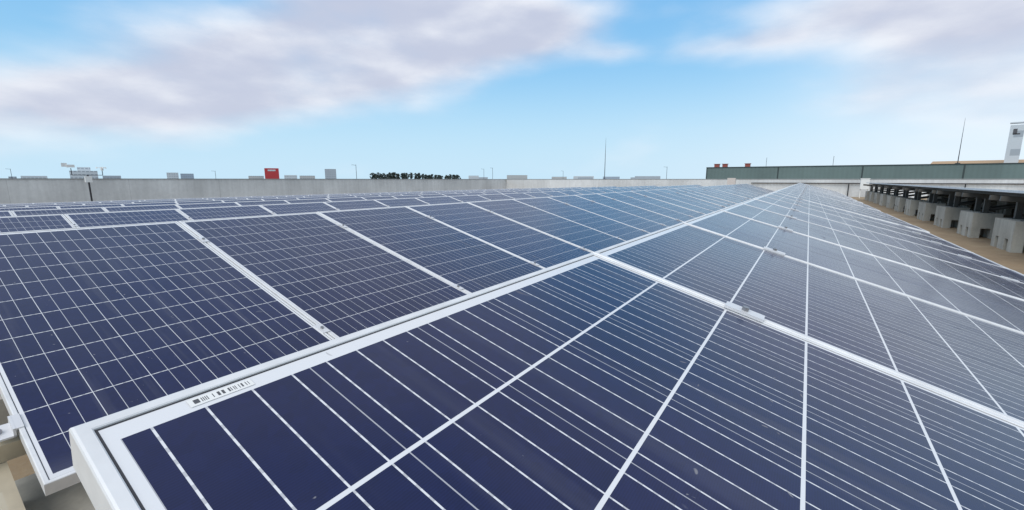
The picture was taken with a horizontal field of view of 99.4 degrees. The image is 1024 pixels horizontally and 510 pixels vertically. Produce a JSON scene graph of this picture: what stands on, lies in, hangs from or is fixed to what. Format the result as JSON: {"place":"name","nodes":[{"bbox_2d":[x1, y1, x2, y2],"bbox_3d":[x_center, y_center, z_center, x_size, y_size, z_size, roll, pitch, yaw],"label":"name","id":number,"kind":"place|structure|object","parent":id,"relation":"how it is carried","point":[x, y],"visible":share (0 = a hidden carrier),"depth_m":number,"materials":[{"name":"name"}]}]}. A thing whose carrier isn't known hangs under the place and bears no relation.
{"place":"outdoors","nodes":[
{"label":"outdoors","id":0,"kind":"place"},
{"bbox_2d":[186,379,254,407],"bbox_3d":[-0.273,0.129,0.408,0.011,0.003,0.054,7,12,33],"label":"barcode label","id":1,"kind":"object","parent":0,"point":[199,400],"visible":1,"depth_m":0.41,"materials":[{"name":"white paper"}]},
{"bbox_2d":[8,167,659,178],"bbox_3d":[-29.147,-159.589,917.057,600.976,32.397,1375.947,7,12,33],"label":"town","id":2,"kind":"object","parent":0,"point":[81,172],"depth_m":533.65},
{"bbox_2d":[0,0,1023,178],"label":"sky","id":3,"kind":"structure","parent":0,"point":[133,89],"materials":[{"name":"blue"}]},
{"bbox_2d":[7,197,1023,480],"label":"roof slab","id":4,"kind":"structure","parent":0,"point":[19,467],"depth_m":7.47,"materials":[{"name":"beige concrete"}]},
{"bbox_2d":[0,430,26,509],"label":"roof","id":5,"kind":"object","parent":4,"relation":"on","point":[10,496],"depth_m":1.25,"materials":[{"name":"beige concrete"}]},
{"bbox_2d":[0,413,24,441],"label":"row clamps","id":6,"kind":"object","parent":5,"relation":"attached to","point":[12,425],"visible":1,"depth_m":1.28,"materials":[{"name":"silver metal"}]},
{"bbox_2d":[0,183,1023,509],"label":"pv array frames","id":7,"kind":"structure","parent":5,"relation":"attached to","point":[96,475],"depth_m":0.90,"materials":[{"name":"silver metal"}]},
{"bbox_2d":[0,183,1023,509],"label":"solar panels","id":8,"kind":"object","parent":7,"relation":"in","point":[592,383],"visible":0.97,"depth_m":0.86,"materials":[{"name":"blue glass"}]},
{"bbox_2d":[71,184,1019,333],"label":"pv array clamps","id":9,"kind":"object","parent":7,"relation":"attached to","point":[749,313],"visible":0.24,"depth_m":2.13,"materials":[{"name":"silver metal"}]},
{"bbox_2d":[73,185,1011,328],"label":"pv array clamp bolts","id":10,"kind":"object","parent":9,"relation":"in","point":[745,308],"visible":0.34,"depth_m":2.71,"materials":[{"name":"silver metal"}]},
{"bbox_2d":[0,394,94,509],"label":"pv array footings","id":11,"kind":"object","parent":4,"relation":"on","point":[34,497],"depth_m":1.36,"materials":[{"name":"grey concrete"}]},
{"bbox_2d":[70,168,102,200],"bbox_3d":[-16.769,-2.351,17.293,0.300,2.158,0.924,7,12,33],"label":"weather mast","id":12,"kind":"object","parent":4,"relation":"on","point":[89,187],"visible":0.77,"depth_m":17.24,"materials":[{"name":"grey metal"}]},
{"bbox_2d":[61,163,105,181],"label":"weather mast sensors","id":13,"kind":"object","parent":12,"relation":"attached to","point":[87,178],"visible":1,"depth_m":17.10,"materials":[{"name":"white plastic"}]},
{"bbox_2d":[727,178,735,184],"bbox_3d":[15.151,-4.669,30.034,0.500,1.300,0.300,7,12,33],"label":"junction box","id":14,"kind":"object","parent":4,"relation":"on","point":[731,181],"visible":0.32,"depth_m":29.85,"materials":[{"name":"beige plastic"}]},
{"bbox_2d":[863,184,1023,220],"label":"support structure","id":15,"kind":"object","parent":4,"relation":"on","point":[989,197],"visible":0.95,"depth_m":10.02,"materials":[{"name":"black metal"}]},
{"bbox_2d":[859,178,870,197],"bbox_3d":[21.383,-4.054,26.358,0.460,1.190,0.300,7,12,33],"label":"junction box","id":16,"kind":"object","parent":15,"relation":"attached to","point":[863,181],"visible":0.71,"depth_m":26.23,"materials":[{"name":"white paint"}]},
{"bbox_2d":[866,182,1023,192],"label":"pv array frames","id":17,"kind":"structure","parent":15,"relation":"on","point":[1001,190],"depth_m":8.61,"materials":[{"name":"silver metal"}]},
{"bbox_2d":[865,191,1023,252],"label":"concrete blocks","id":18,"kind":"structure","parent":4,"relation":"on","point":[1000,231],"depth_m":9.98,"materials":[{"name":"grey concrete"}]},
{"bbox_2d":[707,164,1023,178],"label":"plant screen","id":19,"kind":"object","parent":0,"point":[993,171],"visible":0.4,"depth_m":34.21,"materials":[{"name":"grey"}]},
{"bbox_2d":[706,163,1023,178],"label":"plant screen trim","id":20,"kind":"structure","parent":19,"relation":"attached to","point":[870,165],"depth_m":34.58,"materials":[{"name":"metal"}]},
{"bbox_2d":[714,163,750,166],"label":"screen roof vents","id":21,"kind":"object","parent":20,"relation":"on","point":[726,165],"visible":0.87,"depth_m":40.91,"materials":[{"name":"red metal"}]},
{"bbox_2d":[766,122,964,163],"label":"screen antennas","id":22,"kind":"object","parent":20,"relation":"on","point":[958,155],"visible":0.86,"depth_m":31.92,"materials":[{"name":"grey metal"}]},
{"bbox_2d":[931,159,1023,163],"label":"hall roof","id":23,"kind":"structure","parent":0,"point":[977,161],"depth_m":87.75,"materials":[{"name":"beige metal"}]},
{"bbox_3d":[14.680,8.405,4.948,71.090,14.122,50.490,7,12,33],"label":"building body","id":24,"kind":"object","parent":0,"visible":0},
{"bbox_2d":[0,179,1023,203],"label":"parapet walls","id":25,"kind":"structure","parent":24,"relation":"on","point":[15,191],"depth_m":25.14,"materials":[{"name":"grey concrete"}]},
{"bbox_2d":[0,178,126,178],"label":"parapet coping","id":26,"kind":"object","parent":25,"relation":"on","point":[61,178],"visible":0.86,"depth_m":17.47,"materials":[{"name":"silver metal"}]},
{"bbox_2d":[751,182,1023,195],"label":"end wall conduit","id":27,"kind":"object","parent":25,"relation":"attached to","point":[908,183],"visible":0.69,"depth_m":26.20,"materials":[{"name":"grey metal"}]},
{"label":"ground","id":28,"kind":"structure","parent":0,"visible":0},
{"bbox_2d":[10,168,666,178],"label":"poles and mast","id":29,"kind":"object","parent":28,"relation":"on","point":[356,174],"visible":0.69,"depth_m":195.10,"materials":[{"name":"grey metal"}]},
{"bbox_2d":[180,174,619,178],"bbox_3d":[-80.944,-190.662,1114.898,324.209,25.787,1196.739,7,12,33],"label":"blue town","id":30,"kind":"object","parent":28,"relation":"on","point":[187,176],"visible":0.36,"depth_m":715.66},
{"bbox_2d":[248,175,566,178],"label":"buildings","id":31,"kind":"structure","parent":28,"relation":"on","point":[508,177],"depth_m":851.13,"materials":[{"name":"grey concrete"}]},
{"bbox_2d":[370,172,460,178],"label":"tree belt","id":32,"kind":"object","parent":28,"relation":"on","point":[394,175],"depth_m":681.39,"materials":[{"name":"green plant"}]},
{"bbox_2d":[1004,122,1023,162],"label":"white tower","id":33,"kind":"structure","parent":28,"relation":"on","point":[1013,148],"depth_m":80.34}
]}

